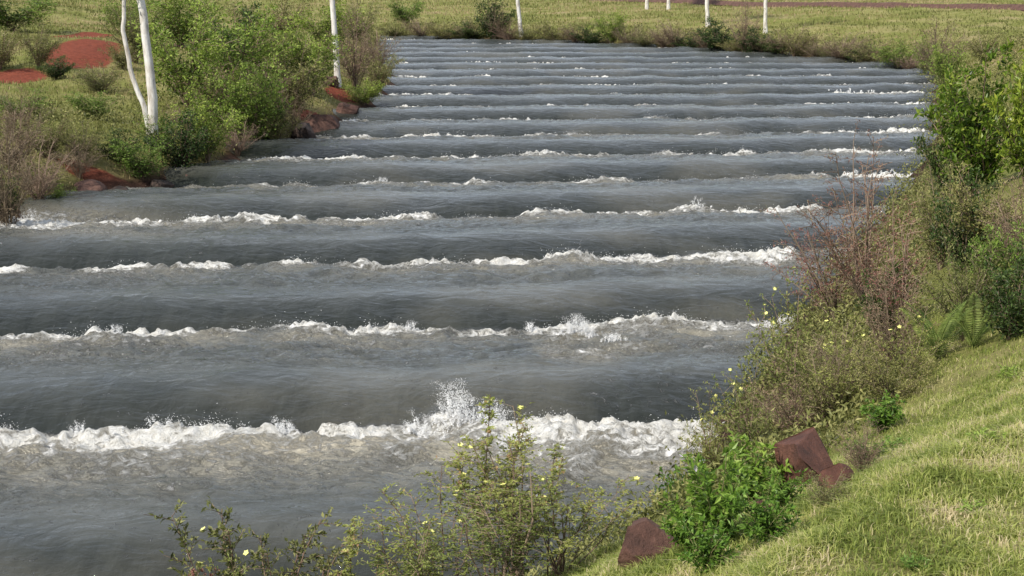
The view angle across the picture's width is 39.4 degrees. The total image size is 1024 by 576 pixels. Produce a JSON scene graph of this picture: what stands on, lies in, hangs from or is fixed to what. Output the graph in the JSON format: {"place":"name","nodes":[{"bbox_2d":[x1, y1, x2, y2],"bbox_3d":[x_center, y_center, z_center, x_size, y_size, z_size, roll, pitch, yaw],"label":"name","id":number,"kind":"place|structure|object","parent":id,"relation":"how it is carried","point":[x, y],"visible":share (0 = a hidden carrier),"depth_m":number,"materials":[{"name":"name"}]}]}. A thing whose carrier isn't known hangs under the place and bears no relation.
{"place":"outdoors","nodes":[
{"label":"outdoors","id":0,"kind":"place"},
{"bbox_2d":[0,35,938,575],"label":"water","id":1,"kind":"structure","parent":0,"point":[470,265],"depth_m":23.60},
{"bbox_2d":[0,88,910,446],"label":"spray","id":2,"kind":"object","parent":1,"relation":"on","point":[422,432],"visible":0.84,"depth_m":17.52,"materials":[{"name":"white liquid"}]},
{"bbox_2d":[0,0,1023,575],"bbox_3d":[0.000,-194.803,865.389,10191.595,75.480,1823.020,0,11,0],"label":"ground","id":3,"kind":"structure","parent":0,"point":[80,52],"depth_m":52.49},
{"bbox_2d":[0,22,39,69],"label":"olive shrub","id":4,"kind":"object","parent":3,"relation":"on","point":[5,52],"visible":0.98,"depth_m":54.33,"materials":[{"name":"green plant"}]},
{"bbox_2d":[0,116,40,225],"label":"dried shrub","id":5,"kind":"object","parent":3,"relation":"on","point":[5,209],"visible":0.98,"depth_m":29.84,"materials":[{"name":"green plant"}]},
{"bbox_2d":[0,103,49,176],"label":"dried shrub","id":6,"kind":"object","parent":3,"relation":"on","point":[16,152],"visible":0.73,"depth_m":33.14,"materials":[{"name":"brown plant"}]},
{"bbox_2d":[0,87,54,117],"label":"leafy shrub","id":7,"kind":"object","parent":3,"relation":"on","point":[26,105],"visible":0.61,"depth_m":40.15,"materials":[{"name":"green plant"}]},
{"bbox_2d":[0,0,64,30],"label":"leafy shrub","id":8,"kind":"object","parent":3,"relation":"on","point":[35,9],"visible":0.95,"depth_m":78.63,"materials":[{"name":"green plant"}]},
{"bbox_2d":[0,87,64,141],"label":"dried shrub","id":9,"kind":"object","parent":3,"relation":"on","point":[9,113],"visible":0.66,"depth_m":35.28,"materials":[{"name":"brown plant"}]},
{"bbox_2d":[2,137,77,199],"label":"dried shrub","id":10,"kind":"object","parent":3,"relation":"on","point":[45,185],"visible":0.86,"depth_m":32.57,"materials":[{"name":"brown plant"}]},
{"bbox_2d":[16,19,67,66],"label":"olive shrub","id":11,"kind":"object","parent":3,"relation":"on","point":[41,55],"visible":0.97,"depth_m":54.57,"materials":[{"name":"green plant"}]},
{"bbox_2d":[12,110,74,158],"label":"olive shrub","id":12,"kind":"object","parent":3,"relation":"on","point":[53,134],"visible":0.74,"depth_m":35.06,"materials":[{"name":"green plant"}]},
{"bbox_2d":[34,55,75,78],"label":"dark green shrub","id":13,"kind":"object","parent":3,"relation":"on","point":[55,72],"visible":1,"depth_m":51.49,"materials":[{"name":"green plant"}]},
{"bbox_2d":[50,119,105,156],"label":"olive shrub","id":14,"kind":"object","parent":3,"relation":"on","point":[80,142],"visible":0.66,"depth_m":35.80,"materials":[{"name":"green plant"}]},
{"bbox_2d":[57,135,108,178],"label":"dried shrub","id":15,"kind":"object","parent":3,"relation":"on","point":[80,167],"visible":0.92,"depth_m":34.83,"materials":[{"name":"brown plant"}]},
{"bbox_2d":[61,90,124,116],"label":"leafy shrub","id":16,"kind":"object","parent":3,"relation":"on","point":[98,104],"visible":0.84,"depth_m":40.64,"materials":[{"name":"green plant"}]},
{"bbox_2d":[65,59,132,92],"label":"olive shrub","id":17,"kind":"object","parent":3,"relation":"on","point":[98,85],"visible":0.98,"depth_m":49.27,"materials":[{"name":"green plant"}]},
{"bbox_2d":[87,127,142,162],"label":"dark green shrub","id":18,"kind":"object","parent":3,"relation":"on","point":[115,131],"visible":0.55,"depth_m":36.60,"materials":[{"name":"green plant"}]},
{"bbox_2d":[98,41,142,69],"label":"olive shrub","id":19,"kind":"object","parent":3,"relation":"on","point":[119,59],"visible":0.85,"depth_m":56.99,"materials":[{"name":"green plant"}]},
{"bbox_2d":[89,0,153,28],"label":"leafy shrub","id":20,"kind":"object","parent":3,"relation":"on","point":[115,15],"visible":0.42,"depth_m":85.86,"materials":[{"name":"green plant"}]},
{"bbox_2d":[95,0,166,63],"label":"olive shrub","id":21,"kind":"object","parent":3,"relation":"on","point":[132,35],"visible":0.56,"depth_m":58.66,"materials":[{"name":"green plant"}]},
{"bbox_2d":[121,0,158,144],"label":"white trunk tree","id":22,"kind":"object","parent":3,"relation":"on","point":[152,110],"visible":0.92,"depth_m":38.28,"materials":[{"name":"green plant"}]},
{"bbox_2d":[109,134,171,179],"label":"leafy shrub","id":23,"kind":"object","parent":3,"relation":"on","point":[144,168],"visible":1,"depth_m":36.03,"materials":[{"name":"green plant"}]},
{"bbox_2d":[132,112,193,147],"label":"leafy shrub","id":24,"kind":"object","parent":3,"relation":"on","point":[155,131],"visible":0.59,"depth_m":38.36,"materials":[{"name":"green plant"}]},
{"bbox_2d":[117,0,228,46],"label":"leafy shrub","id":25,"kind":"object","parent":3,"relation":"on","point":[174,17],"visible":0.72,"depth_m":70.53,"materials":[{"name":"green plant"}]},
{"bbox_2d":[140,108,213,167],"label":"dark green shrub","id":26,"kind":"object","parent":3,"relation":"on","point":[178,158],"visible":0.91,"depth_m":37.54,"materials":[{"name":"green plant"}]},
{"bbox_2d":[126,0,247,106],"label":"leafy shrub","id":27,"kind":"object","parent":3,"relation":"on","point":[166,56],"visible":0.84,"depth_m":44.69,"materials":[{"name":"green plant"}]},
{"bbox_2d":[169,83,248,162],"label":"leafy shrub","id":28,"kind":"object","parent":3,"relation":"on","point":[229,120],"visible":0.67,"depth_m":38.95,"materials":[{"name":"green plant"}]},
{"bbox_2d":[183,57,281,133],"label":"leafy shrub","id":29,"kind":"object","parent":3,"relation":"on","point":[219,98],"visible":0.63,"depth_m":43.30,"materials":[{"name":"green plant"}]},
{"bbox_2d":[214,116,264,155],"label":"dried shrub","id":30,"kind":"object","parent":3,"relation":"on","point":[234,146],"visible":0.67,"depth_m":41.64,"materials":[{"name":"brown plant"}]},
{"bbox_2d":[144,495,341,575],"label":"thin shrub","id":31,"kind":"object","parent":3,"relation":"on","point":[229,572],"visible":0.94,"depth_m":8.84,"materials":[{"name":"green plant"}]},
{"bbox_2d":[188,0,300,91],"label":"leafy shrub","id":32,"kind":"object","parent":3,"relation":"on","point":[261,33],"visible":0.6,"depth_m":47.33,"materials":[{"name":"green plant"}]},
{"bbox_2d":[213,0,276,83],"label":"dark green shrub","id":33,"kind":"object","parent":3,"relation":"on","point":[243,10],"visible":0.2,"depth_m":52.34,"materials":[{"name":"green plant"}]},
{"bbox_2d":[197,53,299,140],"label":"leafy shrub","id":34,"kind":"object","parent":3,"relation":"on","point":[259,97],"visible":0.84,"depth_m":43.06,"materials":[{"name":"green plant"}]},
{"bbox_2d":[219,0,312,44],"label":"olive shrub","id":35,"kind":"object","parent":3,"relation":"on","point":[281,12],"visible":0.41,"depth_m":79.94,"materials":[{"name":"green plant"}]},
{"bbox_2d":[197,524,360,575],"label":"thin shrub","id":36,"kind":"object","parent":3,"relation":"on","point":[262,559],"visible":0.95,"depth_m":8.64,"materials":[{"name":"green plant"}]},
{"bbox_2d":[252,106,306,138],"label":"olive shrub","id":37,"kind":"object","parent":3,"relation":"on","point":[281,134],"visible":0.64,"depth_m":43.78,"materials":[{"name":"green plant"}]},
{"bbox_2d":[241,11,320,81],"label":"leafy shrub","id":38,"kind":"object","parent":3,"relation":"on","point":[289,53],"visible":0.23,"depth_m":52.49,"materials":[{"name":"green plant"}]},
{"bbox_2d":[244,29,335,117],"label":"olive shrub","id":39,"kind":"object","parent":3,"relation":"on","point":[301,89],"visible":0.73,"depth_m":47.05,"materials":[{"name":"green plant"}]},
{"bbox_2d":[277,16,354,95],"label":"leafy shrub","id":40,"kind":"object","parent":3,"relation":"on","point":[332,55],"visible":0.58,"depth_m":52.84,"materials":[{"name":"green plant"}]},
{"bbox_2d":[302,114,339,132],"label":"rock","id":41,"kind":"object","parent":3,"relation":"on","point":[321,122],"visible":0.57,"depth_m":47.31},
{"bbox_2d":[280,0,369,50],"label":"leafy shrub","id":42,"kind":"object","parent":3,"relation":"on","point":[322,28],"visible":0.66,"depth_m":75.18,"materials":[{"name":"green plant"}]},
{"bbox_2d":[329,516,362,575],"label":"flowering plant","id":43,"kind":"object","parent":3,"relation":"on","point":[351,553],"visible":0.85,"depth_m":8.77,"materials":[{"name":"green plant"}]},
{"bbox_2d":[320,1,384,89],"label":"dried shrub","id":44,"kind":"object","parent":3,"relation":"on","point":[355,67],"visible":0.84,"depth_m":57.82,"materials":[{"name":"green plant"}]},
{"bbox_2d":[339,0,385,40],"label":"olive shrub","id":45,"kind":"object","parent":3,"relation":"on","point":[372,15],"visible":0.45,"depth_m":93.57,"materials":[{"name":"green plant"}]},
{"bbox_2d":[339,78,385,104],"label":"leafy shrub","id":46,"kind":"object","parent":3,"relation":"on","point":[366,98],"visible":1,"depth_m":55.95,"materials":[{"name":"green plant"}]},
{"bbox_2d":[358,46,406,87],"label":"olive shrub","id":47,"kind":"object","parent":3,"relation":"on","point":[388,68],"visible":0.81,"depth_m":61.90,"materials":[{"name":"green plant"}]},
{"bbox_2d":[386,0,431,22],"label":"leafy shrub","id":48,"kind":"object","parent":3,"relation":"on","point":[403,16],"visible":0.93,"depth_m":117.82,"materials":[{"name":"green plant"}]},
{"bbox_2d":[354,504,483,575],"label":"flowering shrub","id":49,"kind":"object","parent":3,"relation":"on","point":[419,563],"visible":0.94,"depth_m":8.53,"materials":[{"name":"green plant"}]},
{"bbox_2d":[342,456,508,575],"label":"flowering shrub","id":50,"kind":"object","parent":3,"relation":"on","point":[408,544],"visible":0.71,"depth_m":8.84,"materials":[{"name":"green plant"}]},
{"bbox_2d":[431,397,550,575],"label":"flowering shrub","id":51,"kind":"object","parent":3,"relation":"on","point":[516,472],"visible":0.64,"depth_m":8.99,"materials":[{"name":"green plant"}]},
{"bbox_2d":[426,463,563,575],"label":"flowering shrub","id":52,"kind":"object","parent":3,"relation":"on","point":[496,551],"visible":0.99,"depth_m":8.42,"materials":[{"name":"green plant"}]},
{"bbox_2d":[445,394,556,575],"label":"flowering plant","id":53,"kind":"object","parent":3,"relation":"on","point":[461,473],"visible":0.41,"depth_m":9.12,"materials":[{"name":"green plant"}]},
{"bbox_2d":[0,9,1023,575],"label":"ground cover","id":54,"kind":"object","parent":3,"relation":"on","point":[652,511],"visible":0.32,"depth_m":18.13,"materials":[{"name":"green plant"}]},
{"bbox_2d":[473,0,516,38],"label":"dark green shrub","id":55,"kind":"object","parent":54,"relation":"on","point":[491,16],"visible":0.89,"depth_m":105.78,"materials":[{"name":"green plant"}]},
{"bbox_2d":[0,0,1023,240],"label":"field grass","id":56,"kind":"structure","parent":3,"relation":"on","point":[73,26],"depth_m":102.28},
{"bbox_2d":[530,19,586,39],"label":"olive shrub","id":57,"kind":"object","parent":3,"relation":"on","point":[545,33],"visible":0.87,"depth_m":103.21,"materials":[{"name":"green plant"}]},
{"bbox_2d":[528,443,596,575],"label":"flowering plant","id":58,"kind":"object","parent":3,"relation":"on","point":[554,471],"visible":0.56,"depth_m":9.05,"materials":[{"name":"green plant"}]},
{"bbox_2d":[470,471,662,575],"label":"flowering shrub","id":59,"kind":"object","parent":3,"relation":"on","point":[566,544],"visible":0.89,"depth_m":8.73,"materials":[{"name":"green plant"}]},
{"bbox_2d":[587,10,632,42],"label":"leafy shrub","id":60,"kind":"object","parent":3,"relation":"on","point":[618,22],"visible":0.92,"depth_m":100.08,"materials":[{"name":"green plant"}]},
{"bbox_2d":[618,517,678,568],"bbox_3d":[0.702,1.344,7.386,0.331,0.286,0.350,-8,9,14],"label":"rock","id":61,"kind":"object","parent":3,"relation":"on","point":[645,536],"visible":0.74,"depth_m":7.30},
{"bbox_2d":[657,484,720,550],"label":"leafy herb","id":62,"kind":"object","parent":3,"relation":"on","point":[698,526],"visible":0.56,"depth_m":6.96,"materials":[{"name":"green plant"}]},
{"bbox_2d":[673,513,743,574],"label":"leafy herb","id":63,"kind":"object","parent":3,"relation":"on","point":[712,550],"visible":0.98,"depth_m":6.25,"materials":[{"name":"green plant"}]},
{"bbox_2d":[678,381,740,465],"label":"flowering shrub","id":64,"kind":"object","parent":3,"relation":"on","point":[707,448],"visible":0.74,"depth_m":14.71,"materials":[{"name":"green plant"}]},
{"bbox_2d":[693,16,740,48],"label":"dark green shrub","id":65,"kind":"object","parent":3,"relation":"on","point":[709,40],"visible":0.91,"depth_m":92.43,"materials":[{"name":"green plant"}]},
{"bbox_2d":[679,441,758,540],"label":"leafy herb","id":66,"kind":"object","parent":3,"relation":"on","point":[708,506],"visible":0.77,"depth_m":6.78,"materials":[{"name":"green plant"}]},
{"bbox_2d":[698,355,785,450],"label":"flowering shrub","id":67,"kind":"object","parent":3,"relation":"on","point":[744,424],"visible":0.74,"depth_m":14.40,"materials":[{"name":"green plant"}]},
{"bbox_2d":[719,0,764,51],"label":"dried shrub","id":68,"kind":"object","parent":3,"relation":"on","point":[745,26],"visible":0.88,"depth_m":90.06,"materials":[{"name":"brown plant"}]},
{"bbox_2d":[701,429,793,501],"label":"leafy herb","id":69,"kind":"object","parent":3,"relation":"on","point":[756,459],"visible":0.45,"depth_m":8.87,"materials":[{"name":"green plant"}]},
{"bbox_2d":[722,481,802,547],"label":"leafy herb","id":70,"kind":"object","parent":3,"relation":"on","point":[765,519],"visible":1,"depth_m":6.44,"materials":[{"name":"green plant"}]},
{"bbox_2d":[754,466,812,507],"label":"leafy herb","id":71,"kind":"object","parent":3,"relation":"on","point":[789,486],"visible":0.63,"depth_m":7.46,"materials":[{"name":"green plant"}]},
{"bbox_2d":[742,371,835,432],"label":"dried shrub","id":72,"kind":"object","parent":3,"relation":"on","point":[784,411],"visible":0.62,"depth_m":13.29,"materials":[{"name":"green plant"}]},
{"bbox_2d":[766,20,821,55],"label":"olive shrub","id":73,"kind":"object","parent":3,"relation":"on","point":[794,50],"visible":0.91,"depth_m":86.71,"materials":[{"name":"green plant"}]},
{"bbox_2d":[745,265,855,404],"bbox_3d":[2.903,0.546,15.185,1.095,1.660,1.228,-2,11,-9],"label":"flowering shrub","id":74,"kind":"object","parent":3,"relation":"on","point":[786,362],"visible":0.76,"depth_m":15.21,"materials":[{"name":"green plant"}]},
{"bbox_2d":[774,427,832,488],"bbox_3d":[1.845,1.120,8.748,0.328,0.460,0.461,-2,11,-12],"label":"rock","id":75,"kind":"object","parent":3,"relation":"on","point":[803,450],"visible":0.52,"depth_m":8.71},
{"bbox_2d":[759,182,885,323],"bbox_3d":[4.074,-0.382,18.558,1.581,1.984,1.407,-21,13,-37],"label":"reddish shrub","id":76,"kind":"object","parent":3,"relation":"on","point":[817,281],"visible":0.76,"depth_m":18.52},
{"bbox_2d":[793,468,857,507],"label":"olive shrub","id":77,"kind":"object","parent":3,"relation":"on","point":[824,496],"visible":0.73,"depth_m":6.88,"materials":[{"name":"green plant"}]},
{"bbox_2d":[783,340,873,427],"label":"olive shrub","id":78,"kind":"object","parent":3,"relation":"on","point":[814,404],"visible":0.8,"depth_m":13.07,"materials":[{"name":"green plant"}]},
{"bbox_2d":[780,310,892,406],"bbox_3d":[3.029,0.691,13.308,1.068,1.083,0.953,-6,12,-27],"label":"flowering shrub","id":79,"kind":"object","parent":3,"relation":"on","point":[797,359],"visible":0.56,"depth_m":13.23,"materials":[{"name":"green plant"}]},
{"bbox_2d":[819,463,853,489],"bbox_3d":[1.696,1.007,7.470,0.206,0.197,0.142,10,15,43],"label":"rock","id":80,"kind":"object","parent":3,"relation":"on","point":[834,471],"visible":0.42,"depth_m":7.43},
{"bbox_2d":[790,320,895,392],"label":"dried shrub","id":81,"kind":"object","parent":3,"relation":"on","point":[824,354],"visible":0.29,"depth_m":14.30,"materials":[{"name":"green plant"}]},
{"bbox_2d":[789,119,908,311],"bbox_3d":[4.091,-0.722,17.308,1.492,2.508,1.677,-15,11,-12],"label":"reddish shrub","id":82,"kind":"object","parent":3,"relation":"on","point":[855,240],"visible":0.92,"depth_m":17.19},
{"bbox_2d":[823,415,889,473],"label":"dried shrub","id":83,"kind":"object","parent":3,"relation":"on","point":[854,458],"visible":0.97,"depth_m":8.17,"materials":[{"name":"brown plant"}]},
{"bbox_2d":[859,389,907,432],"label":"leafy herb","id":84,"kind":"object","parent":3,"relation":"on","point":[888,418],"visible":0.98,"depth_m":11.04,"materials":[{"name":"green plant"}]},
{"bbox_2d":[843,187,933,336],"bbox_3d":[3.985,-0.203,15.045,0.989,1.653,1.112,-15,11,-12],"label":"reddish shrub","id":85,"kind":"object","parent":3,"relation":"on","point":[896,280],"visible":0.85,"depth_m":14.96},
{"bbox_2d":[855,252,921,340],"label":"dark green shrub","id":86,"kind":"object","parent":3,"relation":"on","point":[878,298],"visible":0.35,"depth_m":15.41,"materials":[{"name":"green plant"}]},
{"bbox_2d":[869,38,917,67],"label":"leafy shrub","id":87,"kind":"object","parent":3,"relation":"on","point":[891,57],"visible":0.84,"depth_m":77.96,"materials":[{"name":"green plant"}]},
{"bbox_2d":[845,338,942,405],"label":"olive shrub","id":88,"kind":"object","parent":3,"relation":"on","point":[887,381],"visible":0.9,"depth_m":12.34,"materials":[{"name":"green plant"}]},
{"bbox_2d":[857,260,939,366],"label":"dried shrub","id":89,"kind":"object","parent":3,"relation":"on","point":[878,324],"visible":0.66,"depth_m":13.95,"materials":[{"name":"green plant"}]},
{"bbox_2d":[869,297,949,379],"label":"flowering shrub","id":90,"kind":"object","parent":3,"relation":"on","point":[915,353],"visible":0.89,"depth_m":12.68,"materials":[{"name":"green plant"}]},
{"bbox_2d":[900,298,981,359],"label":"fern","id":91,"kind":"object","parent":3,"relation":"on","point":[935,336],"visible":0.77,"depth_m":13.14,"materials":[{"name":"green plant"}]},
{"bbox_2d":[909,15,977,75],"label":"dried shrub","id":92,"kind":"object","parent":3,"relation":"on","point":[923,57],"visible":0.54,"depth_m":69.21,"materials":[{"name":"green plant"}]},
{"bbox_2d":[921,41,967,84],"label":"leafy shrub","id":93,"kind":"object","parent":3,"relation":"on","point":[938,62],"visible":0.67,"depth_m":61.67,"materials":[{"name":"green plant"}]},
{"bbox_2d":[901,154,988,269],"bbox_3d":[5.250,-0.910,17.489,0.962,1.538,1.025,-1,11,-3],"label":"olive shrub","id":94,"kind":"object","parent":3,"relation":"on","point":[927,213],"visible":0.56,"depth_m":17.45,"materials":[{"name":"green plant"}]},
{"bbox_2d":[910,86,986,204],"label":"dark green shrub","id":95,"kind":"object","parent":3,"relation":"on","point":[932,158],"visible":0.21,"depth_m":23.51,"materials":[{"name":"green plant"}]},
{"bbox_2d":[913,37,1019,196],"bbox_3d":[7.257,-2.646,22.707,1.598,2.676,1.809,-2,11,-12],"label":"broadleaf shrub","id":96,"kind":"object","parent":3,"relation":"on","point":[977,152],"visible":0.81,"depth_m":22.51,"materials":[{"name":"green plant"}]},
{"bbox_2d":[911,231,1022,341],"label":"olive shrub","id":97,"kind":"object","parent":3,"relation":"on","point":[962,295],"visible":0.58,"depth_m":13.53,"materials":[{"name":"green plant"}]},
{"bbox_2d":[928,165,1012,272],"bbox_3d":[5.214,-0.730,16.274,0.872,1.303,0.937,-6,12,-28],"label":"dark green shrub","id":98,"kind":"object","parent":3,"relation":"on","point":[963,248],"visible":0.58,"depth_m":16.31,"materials":[{"name":"green plant"}]},
{"bbox_2d":[945,292,997,348],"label":"fern","id":99,"kind":"object","parent":3,"relation":"on","point":[968,334],"visible":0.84,"depth_m":12.95,"materials":[{"name":"green plant"}]},
{"bbox_2d":[939,160,1023,260],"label":"olive shrub","id":100,"kind":"object","parent":3,"relation":"on","point":[987,216],"visible":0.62,"depth_m":16.12,"materials":[{"name":"green plant"}]},
{"bbox_2d":[942,212,1023,315],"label":"leafy shrub","id":101,"kind":"object","parent":3,"relation":"on","point":[994,244],"visible":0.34,"depth_m":13.72,"materials":[{"name":"green plant"}]},
{"bbox_2d":[957,26,1021,60],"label":"olive shrub","id":102,"kind":"object","parent":3,"relation":"on","point":[974,47],"visible":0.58,"depth_m":62.60,"materials":[{"name":"green plant"}]},
{"bbox_2d":[974,169,1023,276],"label":"dried shrub","id":103,"kind":"object","parent":3,"relation":"on","point":[1006,229],"visible":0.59,"depth_m":14.85,"materials":[{"name":"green plant"}]},
{"bbox_2d":[975,241,1023,341],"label":"dark green shrub","id":104,"kind":"object","parent":3,"relation":"on","point":[1011,319],"visible":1,"depth_m":12.55,"materials":[{"name":"green plant"}]},
{"bbox_2d":[980,49,1023,186],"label":"broadleaf shrub","id":105,"kind":"object","parent":3,"relation":"on","point":[1016,155],"visible":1,"depth_m":20.88,"materials":[{"name":"green plant"}]},
{"bbox_2d":[537,198,1023,575],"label":"bank grass","id":106,"kind":"structure","parent":0,"point":[886,481],"depth_m":6.51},
{"bbox_2d":[595,0,1023,10],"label":"dirt road","id":107,"kind":"structure","parent":0,"point":[885,5],"depth_m":117.14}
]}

